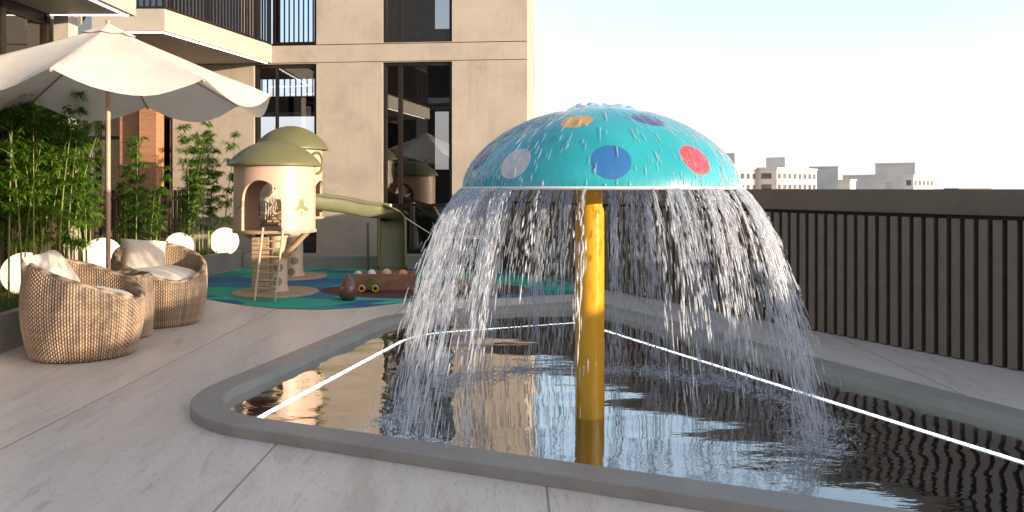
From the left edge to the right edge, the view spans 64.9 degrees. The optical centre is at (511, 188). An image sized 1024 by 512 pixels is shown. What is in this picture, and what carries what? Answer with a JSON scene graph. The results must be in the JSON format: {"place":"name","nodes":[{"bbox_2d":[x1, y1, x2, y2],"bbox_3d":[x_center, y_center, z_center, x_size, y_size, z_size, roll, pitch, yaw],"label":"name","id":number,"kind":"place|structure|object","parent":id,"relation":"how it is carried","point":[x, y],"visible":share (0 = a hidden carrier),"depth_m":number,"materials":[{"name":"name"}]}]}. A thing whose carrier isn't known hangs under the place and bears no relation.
{"place":"outdoors","nodes":[
{"label":"outdoors","id":0,"kind":"place"},
{"bbox_2d":[0,248,216,311],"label":"planter grass","id":1,"kind":"structure","parent":0,"point":[4,306],"depth_m":7.37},
{"bbox_2d":[447,276,468,292],"bbox_3d":[-0.687,1.197,10.070,0.300,0.194,0.140,0,0,0],"label":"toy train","id":2,"kind":"object","parent":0,"point":[462,284],"visible":0.65,"depth_m":10.03,"materials":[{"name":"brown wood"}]},
{"bbox_2d":[0,267,1023,511],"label":"deck","id":3,"kind":"structure","parent":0,"point":[126,433],"depth_m":4.31,"materials":[{"name":"stone"}]},
{"bbox_2d":[19,258,145,363],"bbox_3d":[-3.360,0.912,6.320,0.880,0.776,0.881,0,0,-8],"label":"wicker armchair","id":4,"kind":"object","parent":3,"relation":"on","point":[63,320],"visible":0.99,"depth_m":5.97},
{"bbox_2d":[96,286,132,295],"bbox_3d":[-3.350,0.880,6.320,0.701,0.202,0.701,3,0,0],"label":"seat cushion","id":5,"kind":"object","parent":4,"relation":"on","point":[119,291],"visible":0.05,"depth_m":6.39,"materials":[{"name":"fabric"}]},
{"bbox_2d":[20,250,79,281],"bbox_3d":[-3.570,0.675,6.240,0.224,0.420,0.420,-34,6,-2],"label":"throw pillow","id":6,"kind":"object","parent":5,"relation":"on","point":[54,262],"visible":0.43,"depth_m":6.16,"materials":[{"name":"fabric"}]},
{"bbox_2d":[0,250,241,353],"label":"planter","id":7,"kind":"object","parent":3,"relation":"on","point":[11,333],"visible":0.04,"depth_m":6.70,"materials":[{"name":"concrete"}]},
{"bbox_2d":[0,144,12,245],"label":"bamboo plant","id":8,"kind":"object","parent":7,"relation":"in","point":[2,232],"visible":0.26,"depth_m":7.87,"materials":[{"name":"green plant"}]},
{"bbox_2d":[0,100,30,221],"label":"bamboo plant","id":9,"kind":"object","parent":7,"relation":"in","point":[3,163],"visible":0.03,"depth_m":8.63,"materials":[{"name":"green plant"}]},
{"bbox_2d":[0,252,32,292],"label":"globe lamp","id":10,"kind":"object","parent":7,"relation":"on","point":[15,275],"visible":0.37,"depth_m":7.79,"materials":[{"name":"beige"}]},
{"bbox_2d":[0,94,39,297],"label":"bamboo plant","id":11,"kind":"object","parent":7,"relation":"in","point":[10,112],"visible":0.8,"depth_m":7.58,"materials":[{"name":"green plant"}]},
{"bbox_2d":[0,102,39,253],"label":"bamboo plant","id":12,"kind":"object","parent":7,"relation":"in","point":[13,196],"visible":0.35,"depth_m":7.90,"materials":[{"name":"green plant"}]},
{"bbox_2d":[1,101,38,255],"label":"bamboo plant","id":13,"kind":"object","parent":7,"relation":"in","point":[20,170],"visible":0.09,"depth_m":8.46,"materials":[{"name":"green plant"}]},
{"bbox_2d":[0,104,40,277],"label":"bamboo plant","id":14,"kind":"object","parent":7,"relation":"on","point":[13,160],"visible":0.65,"depth_m":7.59,"materials":[{"name":"green plant"}]},
{"bbox_2d":[0,101,42,255],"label":"bamboo plant","id":15,"kind":"object","parent":7,"relation":"in","point":[6,135],"visible":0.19,"depth_m":8.37,"materials":[{"name":"green plant"}]},
{"bbox_2d":[0,104,58,252],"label":"bamboo plant","id":16,"kind":"object","parent":7,"relation":"on","point":[37,230],"visible":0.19,"depth_m":8.05,"materials":[{"name":"green plant"}]},
{"bbox_2d":[6,102,56,254],"bbox_3d":[-4.619,0.014,7.717,0.449,2.044,0.546,0,0,-35],"label":"bamboo plant","id":17,"kind":"object","parent":7,"relation":"in","point":[24,194],"visible":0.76,"depth_m":7.69,"materials":[{"name":"green plant"}]},
{"bbox_2d":[0,102,65,254],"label":"bamboo plant","id":18,"kind":"object","parent":7,"relation":"on","point":[28,169],"visible":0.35,"depth_m":7.90,"materials":[{"name":"green plant"}]},
{"bbox_2d":[11,115,57,256],"bbox_3d":[-4.621,0.158,7.758,0.434,1.753,0.446,0,0,9],"label":"bamboo plant","id":19,"kind":"object","parent":7,"relation":"in","point":[35,145],"visible":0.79,"depth_m":7.75,"materials":[{"name":"green plant"}]},
{"bbox_2d":[16,107,55,253],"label":"bamboo plant","id":20,"kind":"object","parent":7,"relation":"on","point":[30,135],"visible":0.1,"depth_m":8.48,"materials":[{"name":"green plant"}]},
{"bbox_2d":[18,109,58,252],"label":"bamboo plant","id":21,"kind":"object","parent":7,"relation":"in","point":[53,176],"visible":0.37,"depth_m":7.99,"materials":[{"name":"green plant"}]},
{"bbox_2d":[0,192,78,284],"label":"slat fence","id":22,"kind":"object","parent":7,"relation":"on","point":[3,255],"visible":0.02,"depth_m":8.98,"materials":[{"name":"brown wood"}]},
{"bbox_2d":[22,110,63,252],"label":"bamboo plant","id":23,"kind":"object","parent":7,"relation":"in","point":[54,128],"visible":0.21,"depth_m":8.38,"materials":[{"name":"green plant"}]},
{"bbox_2d":[30,121,64,236],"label":"bamboo plant","id":24,"kind":"object","parent":7,"relation":"in","point":[44,153],"visible":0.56,"depth_m":7.98,"materials":[{"name":"green plant"}]},
{"bbox_2d":[24,108,78,251],"bbox_3d":[-4.787,0.043,8.343,0.485,1.988,0.513,0,0,20],"label":"bamboo plant","id":25,"kind":"object","parent":7,"relation":"on","point":[47,115],"visible":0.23,"depth_m":8.30,"materials":[{"name":"green plant"}]},
{"bbox_2d":[35,106,76,253],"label":"bamboo plant","id":26,"kind":"object","parent":7,"relation":"in","point":[43,111],"visible":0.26,"depth_m":8.52,"materials":[{"name":"green plant"}]},
{"bbox_2d":[25,129,88,249],"bbox_3d":[-4.514,0.225,8.054,0.704,1.621,0.519,0,0,23],"label":"bamboo plant","id":27,"kind":"object","parent":7,"relation":"in","point":[51,240],"visible":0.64,"depth_m":8.02,"materials":[{"name":"green plant"}]},
{"bbox_2d":[37,131,84,257],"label":"bamboo plant","id":28,"kind":"object","parent":7,"relation":"in","point":[65,229],"visible":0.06,"depth_m":9.06,"materials":[{"name":"green plant"}]},
{"bbox_2d":[47,109,78,232],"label":"bamboo plant","id":29,"kind":"object","parent":7,"relation":"in","point":[63,172],"visible":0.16,"depth_m":8.50,"materials":[{"name":"green plant"}]},
{"bbox_2d":[38,133,89,250],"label":"bamboo plant","id":30,"kind":"object","parent":7,"relation":"on","point":[56,245],"visible":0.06,"depth_m":9.12,"materials":[{"name":"green plant"}]},
{"bbox_2d":[43,116,84,253],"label":"bamboo plant","id":31,"kind":"object","parent":7,"relation":"in","point":[65,162],"visible":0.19,"depth_m":8.66,"materials":[{"name":"green plant"}]},
{"bbox_2d":[42,90,90,252],"bbox_3d":[-4.361,0.028,7.879,0.512,2.016,0.500,0,0,-12],"label":"bamboo plant","id":32,"kind":"object","parent":7,"relation":"on","point":[72,155],"visible":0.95,"depth_m":7.86,"materials":[{"name":"green plant"}]},
{"bbox_2d":[32,105,103,260],"bbox_3d":[-4.885,0.061,8.770,0.841,1.953,0.619,0,0,-17],"label":"bamboo plant","id":33,"kind":"object","parent":7,"relation":"in","point":[38,106],"visible":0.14,"depth_m":8.82,"materials":[{"name":"green plant"}]},
{"bbox_2d":[52,118,97,257],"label":"bamboo plant","id":34,"kind":"object","parent":7,"relation":"in","point":[71,190],"visible":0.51,"depth_m":8.34,"materials":[{"name":"green plant"}]},
{"bbox_2d":[58,121,94,259],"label":"bamboo plant","id":35,"kind":"object","parent":7,"relation":"in","point":[81,174],"visible":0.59,"depth_m":8.49,"materials":[{"name":"green plant"}]},
{"bbox_2d":[55,114,97,260],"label":"bamboo plant","id":36,"kind":"object","parent":7,"relation":"in","point":[90,205],"visible":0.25,"depth_m":8.62,"materials":[{"name":"green plant"}]},
{"bbox_2d":[54,121,105,258],"bbox_3d":[-4.520,0.154,8.462,0.622,1.767,0.582,0,0,-35],"label":"bamboo plant","id":37,"kind":"object","parent":7,"relation":"in","point":[98,127],"visible":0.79,"depth_m":8.49,"materials":[{"name":"green plant"}]},
{"bbox_2d":[63,130,112,261],"bbox_3d":[-4.635,0.181,8.839,0.582,1.713,0.622,0,0,-42],"label":"bamboo plant","id":38,"kind":"object","parent":7,"relation":"on","point":[97,184],"visible":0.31,"depth_m":8.80,"materials":[{"name":"green plant"}]},
{"bbox_2d":[73,146,105,240],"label":"bamboo plant","id":39,"kind":"object","parent":7,"relation":"on","point":[96,174],"visible":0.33,"depth_m":9.66,"materials":[{"name":"green plant"}]},
{"bbox_2d":[83,238,119,267],"bbox_3d":[-4.704,0.780,9.240,0.420,0.435,0.420,0,0,0],"label":"globe lamp","id":40,"kind":"object","parent":7,"relation":"on","point":[97,256],"visible":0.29,"depth_m":9.07,"materials":[{"name":"beige"}]},
{"bbox_2d":[111,172,135,245],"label":"bamboo plant","id":41,"kind":"object","parent":7,"relation":"in","point":[124,207],"visible":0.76,"depth_m":10.61,"materials":[{"name":"green plant"}]},
{"bbox_2d":[111,187,137,242],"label":"bamboo plant","id":42,"kind":"object","parent":7,"relation":"on","point":[125,212],"visible":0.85,"depth_m":10.51,"materials":[{"name":"green plant"}]},
{"bbox_2d":[128,210,141,239],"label":"bamboo plant","id":43,"kind":"object","parent":7,"relation":"on","point":[133,229],"visible":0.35,"depth_m":11.28,"materials":[{"name":"green plant"}]},
{"bbox_2d":[116,140,155,239],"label":"bamboo plant","id":44,"kind":"object","parent":7,"relation":"in","point":[125,167],"visible":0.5,"depth_m":10.88,"materials":[{"name":"green plant"}]},
{"bbox_2d":[123,133,152,239],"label":"bamboo plant","id":45,"kind":"object","parent":7,"relation":"in","point":[139,165],"visible":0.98,"depth_m":10.56,"materials":[{"name":"green plant"}]},
{"bbox_2d":[89,190,187,245],"bbox_3d":[-5.362,0.560,11.643,0.060,1.080,2.700,0,0,5],"label":"slat fence","id":46,"kind":"object","parent":7,"relation":"on","point":[170,208],"visible":0.16,"depth_m":11.67,"materials":[{"name":"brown wood"}]},
{"bbox_2d":[122,169,160,239],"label":"bamboo plant","id":47,"kind":"object","parent":7,"relation":"on","point":[128,171],"visible":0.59,"depth_m":10.83,"materials":[{"name":"green plant"}]},
{"bbox_2d":[137,205,166,239],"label":"bamboo plant","id":48,"kind":"object","parent":7,"relation":"on","point":[152,224],"visible":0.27,"depth_m":11.07,"materials":[{"name":"green plant"}]},
{"bbox_2d":[141,186,168,240],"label":"bamboo plant","id":49,"kind":"object","parent":7,"relation":"in","point":[151,232],"visible":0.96,"depth_m":10.01,"materials":[{"name":"green plant"}]},
{"bbox_2d":[136,166,175,241],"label":"bamboo plant","id":50,"kind":"object","parent":7,"relation":"on","point":[160,191],"visible":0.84,"depth_m":10.13,"materials":[{"name":"green plant"}]},
{"bbox_2d":[166,233,193,249],"bbox_3d":[-4.790,0.839,11.579,0.400,0.415,0.400,0,0,0],"label":"globe lamp","id":51,"kind":"object","parent":7,"relation":"on","point":[181,240],"visible":0.41,"depth_m":11.46,"materials":[{"name":"beige"}]},
{"bbox_2d":[171,159,202,232],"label":"bamboo plant","id":52,"kind":"object","parent":7,"relation":"in","point":[186,206],"visible":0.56,"depth_m":11.69,"materials":[{"name":"green plant"}]},
{"bbox_2d":[173,123,203,232],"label":"bamboo plant","id":53,"kind":"object","parent":7,"relation":"in","point":[183,139],"visible":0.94,"depth_m":11.56,"materials":[{"name":"green plant"}]},
{"bbox_2d":[182,177,201,239],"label":"bamboo plant","id":54,"kind":"object","parent":7,"relation":"in","point":[195,213],"visible":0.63,"depth_m":11.72,"materials":[{"name":"green plant"}]},
{"bbox_2d":[176,138,207,222],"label":"bamboo plant","id":55,"kind":"object","parent":7,"relation":"in","point":[197,175],"visible":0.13,"depth_m":12.50,"materials":[{"name":"green plant"}]},
{"bbox_2d":[175,131,209,241],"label":"bamboo plant","id":56,"kind":"object","parent":7,"relation":"on","point":[201,163],"visible":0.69,"depth_m":11.74,"materials":[{"name":"green plant"}]},
{"bbox_2d":[179,141,206,253],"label":"bamboo plant","id":57,"kind":"object","parent":7,"relation":"in","point":[195,184],"visible":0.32,"depth_m":11.92,"materials":[{"name":"green plant"}]},
{"bbox_2d":[185,172,202,250],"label":"bamboo plant","id":58,"kind":"object","parent":7,"relation":"in","point":[201,207],"visible":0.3,"depth_m":11.89,"materials":[{"name":"green plant"}]},
{"bbox_2d":[178,177,215,236],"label":"bamboo plant","id":59,"kind":"object","parent":7,"relation":"in","point":[195,203],"visible":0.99,"depth_m":11.55,"materials":[{"name":"green plant"}]},
{"bbox_2d":[184,130,212,232],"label":"bamboo plant","id":60,"kind":"object","parent":7,"relation":"in","point":[206,143],"visible":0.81,"depth_m":11.74,"materials":[{"name":"green plant"}]},
{"bbox_2d":[181,121,216,192],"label":"bamboo plant","id":61,"kind":"object","parent":7,"relation":"in","point":[206,135],"visible":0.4,"depth_m":12.40,"materials":[{"name":"green plant"}]},
{"bbox_2d":[196,137,216,254],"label":"bamboo plant","id":62,"kind":"object","parent":7,"relation":"in","point":[205,182],"visible":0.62,"depth_m":12.29,"materials":[{"name":"green plant"}]},
{"bbox_2d":[200,168,221,253],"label":"bamboo plant","id":63,"kind":"object","parent":7,"relation":"on","point":[211,202],"visible":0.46,"depth_m":12.57,"materials":[{"name":"green plant"}]},
{"bbox_2d":[196,148,227,254],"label":"bamboo plant","id":64,"kind":"object","parent":7,"relation":"in","point":[205,227],"visible":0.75,"depth_m":12.44,"materials":[{"name":"green plant"}]},
{"bbox_2d":[202,163,221,253],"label":"bamboo plant","id":65,"kind":"object","parent":7,"relation":"in","point":[209,174],"visible":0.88,"depth_m":12.30,"materials":[{"name":"green plant"}]},
{"bbox_2d":[211,227,238,253],"bbox_3d":[-4.551,0.841,12.737,0.440,0.455,0.440,0,0,0],"label":"globe lamp","id":66,"kind":"object","parent":7,"relation":"on","point":[224,240],"visible":0.81,"depth_m":12.58,"materials":[{"name":"beige"}]},
{"bbox_2d":[213,131,243,227],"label":"bamboo plant","id":67,"kind":"object","parent":7,"relation":"in","point":[230,175],"visible":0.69,"depth_m":12.88,"materials":[{"name":"green plant"}]},
{"bbox_2d":[0,19,270,268],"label":"patio umbrella","id":68,"kind":"object","parent":3,"relation":"on","point":[113,72],"visible":1,"depth_m":6.96,"materials":[{"name":"fabric"}]},
{"bbox_2d":[117,270,153,336],"bbox_3d":[-3.482,1.017,7.080,0.607,0.542,0.607,0,0,0],"label":"wicker table","id":69,"kind":"object","parent":3,"relation":"on","point":[143,280],"visible":0.2,"depth_m":7.06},
{"bbox_2d":[111,242,207,328],"bbox_3d":[-3.420,0.912,7.800,0.880,0.776,0.881,0,0,42],"label":"wicker armchair","id":70,"kind":"object","parent":3,"relation":"on","point":[179,303],"visible":0.53,"depth_m":7.59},
{"bbox_2d":[135,265,196,280],"bbox_3d":[-3.410,0.860,7.790,0.701,0.202,0.701,3,4,0],"label":"seat cushion","id":71,"kind":"object","parent":70,"relation":"on","point":[173,272],"visible":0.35,"depth_m":7.69,"materials":[{"name":"fabric"}]},
{"bbox_2d":[120,238,166,268],"bbox_3d":[-3.630,0.700,7.930,0.430,0.430,0.229,7,-30,-36],"label":"throw pillow","id":72,"kind":"object","parent":71,"relation":"on","point":[140,253],"visible":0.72,"depth_m":7.85,"materials":[{"name":"fabric"}]},
{"bbox_2d":[0,0,534,266],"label":"apartment building","id":73,"kind":"structure","parent":3,"relation":"on","point":[389,78],"depth_m":13.72,"materials":[{"name":"paint"}]},
{"bbox_2d":[0,0,49,184],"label":"window","id":74,"kind":"structure","parent":73,"relation":"in","point":[22,26],"depth_m":9.35,"materials":[{"name":"brown metal"}]},
{"bbox_2d":[78,117,119,248],"bbox_3d":[-7.354,-0.450,14.281,1.006,3.096,0.100,0,0,6],"label":"window","id":75,"kind":"structure","parent":73,"relation":"in","point":[115,123],"depth_m":14.25,"materials":[{"name":"brown metal"}]},
{"bbox_2d":[82,0,240,34],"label":"window","id":76,"kind":"structure","parent":73,"relation":"in","point":[140,1],"depth_m":14.07,"materials":[{"name":"brown metal"}]},
{"bbox_2d":[164,115,172,239],"bbox_3d":[-6.066,-0.140,14.155,0.304,2.476,0.100,0,0,6],"label":"window","id":77,"kind":"structure","parent":73,"relation":"in","point":[168,122],"depth_m":14.15,"materials":[{"name":"brown metal"}]},
{"bbox_2d":[255,64,315,252],"bbox_3d":[-3.897,-0.522,13.943,1.108,3.240,0.100,0,0,6],"label":"window","id":78,"kind":"structure","parent":73,"relation":"in","point":[257,67],"depth_m":13.92,"materials":[{"name":"brown metal"}]},
{"bbox_2d":[255,0,315,45],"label":"window","id":79,"kind":"structure","parent":73,"relation":"in","point":[277,1],"depth_m":13.92,"materials":[{"name":"brown metal"}]},
{"bbox_2d":[383,62,451,252],"bbox_3d":[-1.596,-0.524,13.717,1.192,3.244,0.100,0,0,6],"label":"window","id":80,"kind":"structure","parent":73,"relation":"in","point":[400,205],"depth_m":13.71,"materials":[{"name":"brown metal"}]},
{"bbox_2d":[383,0,451,42],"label":"window","id":81,"kind":"structure","parent":73,"relation":"in","point":[385,2],"depth_m":13.71,"materials":[{"name":"brown metal"}]},
{"bbox_2d":[243,247,497,267],"bbox_3d":[-2.427,1.200,14.150,4.947,0.199,2.100,0,0,0],"label":"terrace step","id":82,"kind":"object","parent":3,"relation":"on","point":[334,260],"visible":0.43,"depth_m":13.10,"materials":[{"name":"concrete"}]},
{"bbox_2d":[207,268,574,308],"bbox_3d":[-1.651,1.294,10.865,5.697,0.001,4.450,0,0,0],"label":"play mat","id":83,"kind":"object","parent":3,"relation":"on","point":[222,286],"visible":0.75,"depth_m":10.43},
{"bbox_2d":[228,126,407,300],"bbox_3d":[-2.645,0.190,11.032,2.209,2.207,3.532,0,0,0],"label":"playhouse","id":84,"kind":"object","parent":83,"relation":"on","point":[278,171],"visible":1,"depth_m":9.90,"materials":[{"name":"beige wood"}]},
{"bbox_2d":[334,272,357,300],"bbox_3d":[-1.924,1.131,9.362,0.281,0.325,0.230,0,0,37],"label":"mouse toy","id":85,"kind":"object","parent":83,"relation":"on","point":[348,290],"visible":1,"depth_m":9.27,"materials":[{"name":"plastic"}]},
{"bbox_2d":[358,277,380,291],"bbox_3d":[-1.786,1.204,10.080,0.290,0.178,0.126,0,0,0],"label":"toy car","id":86,"kind":"object","parent":83,"relation":"on","point":[373,284],"visible":1,"depth_m":10.04,"materials":[{"name":"green plastic"}]},
{"bbox_2d":[354,271,416,289],"bbox_3d":[-1.632,1.188,10.432,0.743,0.207,0.425,0,0,0],"label":"toy crate","id":87,"kind":"object","parent":83,"relation":"on","point":[392,281],"visible":0.69,"depth_m":10.22,"materials":[{"name":"brown wood"}]},
{"bbox_2d":[382,269,391,273],"bbox_3d":[-1.617,1.097,10.400,0.125,0.125,0.125,0,0,0],"label":"toy ball","id":88,"kind":"object","parent":87,"relation":"in","point":[386,271],"visible":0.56,"depth_m":10.36,"materials":[{"name":"paint"}]},
{"bbox_2d":[428,284,454,301],"bbox_3d":[-0.810,1.197,9.286,0.300,0.194,0.140,0,0,0],"label":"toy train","id":89,"kind":"object","parent":83,"relation":"on","point":[434,293],"visible":0.76,"depth_m":9.24,"materials":[{"name":"wood"}]},
{"bbox_2d":[433,235,490,271],"bbox_3d":[-0.779,1.021,12.745,0.880,0.542,0.570,0,0,0],"label":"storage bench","id":90,"kind":"object","parent":83,"relation":"on","point":[463,258],"visible":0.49,"depth_m":12.48,"materials":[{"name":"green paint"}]},
{"bbox_2d":[437,241,452,266],"bbox_3d":[-1.039,1.010,12.492,0.240,0.400,0.014,0,0,0],"label":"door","id":91,"kind":"structure","parent":90,"relation":"in","point":[441,254],"depth_m":12.49,"materials":[{"name":"paint"}]},
{"bbox_2d":[454,241,469,266],"bbox_3d":[-0.779,1.010,12.492,0.240,0.400,0.014,0,0,0],"label":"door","id":92,"kind":"structure","parent":90,"relation":"in","point":[462,258],"depth_m":12.49,"materials":[{"name":"paint"}]},
{"bbox_2d":[471,241,485,266],"bbox_3d":[-0.519,1.010,12.492,0.240,0.400,0.014,0,0,0],"label":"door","id":93,"kind":"structure","parent":90,"relation":"in","point":[477,250],"depth_m":12.49,"materials":[{"name":"paint"}]},
{"bbox_2d":[190,302,1023,511],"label":"pool","id":94,"kind":"structure","parent":3,"relation":"in","point":[210,411],"depth_m":4.05,"materials":[{"name":"stone"}]},
{"bbox_2d":[462,108,742,419],"bbox_3d":[0.505,0.628,4.630,1.590,2.184,1.590,0,0,0],"label":"mushroom fountain","id":95,"kind":"object","parent":94,"relation":"on","point":[552,163],"visible":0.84,"depth_m":4.11,"materials":[{"name":"paint"}]},
{"bbox_2d":[566,102,638,110],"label":"bubbling water","id":96,"kind":"structure","parent":95,"relation":"on","point":[590,105],"depth_m":4.51,"materials":[{"name":"white liquid"}]},
{"bbox_2d":[463,110,741,186],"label":"dome trickles","id":97,"kind":"object","parent":95,"relation":"on","point":[718,148],"visible":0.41,"depth_m":4.28,"materials":[{"name":"white"}]},
{"bbox_2d":[380,185,827,448],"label":"falling water","id":98,"kind":"structure","parent":95,"relation":"attached to","point":[750,202],"depth_m":4.57,"materials":[{"name":"white liquid"}]},
{"bbox_2d":[225,310,1023,511],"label":"water","id":99,"kind":"structure","parent":94,"relation":"in","point":[913,455],"depth_m":4.61,"materials":[{"name":"clear liquid"}]},
{"bbox_2d":[344,358,873,482],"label":"splashes","id":100,"kind":"object","parent":99,"relation":"on","point":[609,371],"visible":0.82,"depth_m":4.82,"materials":[{"name":"white"}]},
{"bbox_2d":[493,188,1023,370],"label":"parapet fence","id":101,"kind":"object","parent":3,"relation":"on","point":[940,271],"visible":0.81,"depth_m":7.08,"materials":[{"name":"metal"}]},
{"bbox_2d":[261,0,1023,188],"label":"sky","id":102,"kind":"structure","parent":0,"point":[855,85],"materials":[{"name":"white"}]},
{"bbox_2d":[726,153,756,188],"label":"city building","id":103,"kind":"structure","parent":0,"point":[746,171],"depth_m":234.78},
{"bbox_2d":[757,157,817,188],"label":"city building","id":104,"kind":"structure","parent":0,"point":[783,172],"depth_m":240.94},
{"bbox_2d":[761,173,770,178],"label":"window","id":105,"kind":"structure","parent":104,"relation":"in","point":[763,175],"depth_m":237.27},
{"bbox_2d":[809,166,843,188],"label":"city building","id":106,"kind":"structure","parent":0,"point":[828,177],"depth_m":302.62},
{"bbox_2d":[836,179,856,188],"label":"city building","id":107,"kind":"structure","parent":0,"point":[846,184],"depth_m":256.42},
{"bbox_2d":[843,175,874,188],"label":"city building","id":108,"kind":"structure","parent":0,"point":[865,181],"depth_m":343.66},
{"bbox_2d":[876,181,891,188],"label":"city building","id":109,"kind":"structure","parent":0,"point":[884,184],"depth_m":261.00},
{"bbox_2d":[874,162,924,188],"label":"city building","id":110,"kind":"structure","parent":0,"point":[894,173],"depth_m":304.94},
{"bbox_2d":[903,174,934,188],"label":"city building","id":111,"kind":"structure","parent":0,"point":[915,181],"depth_m":253.11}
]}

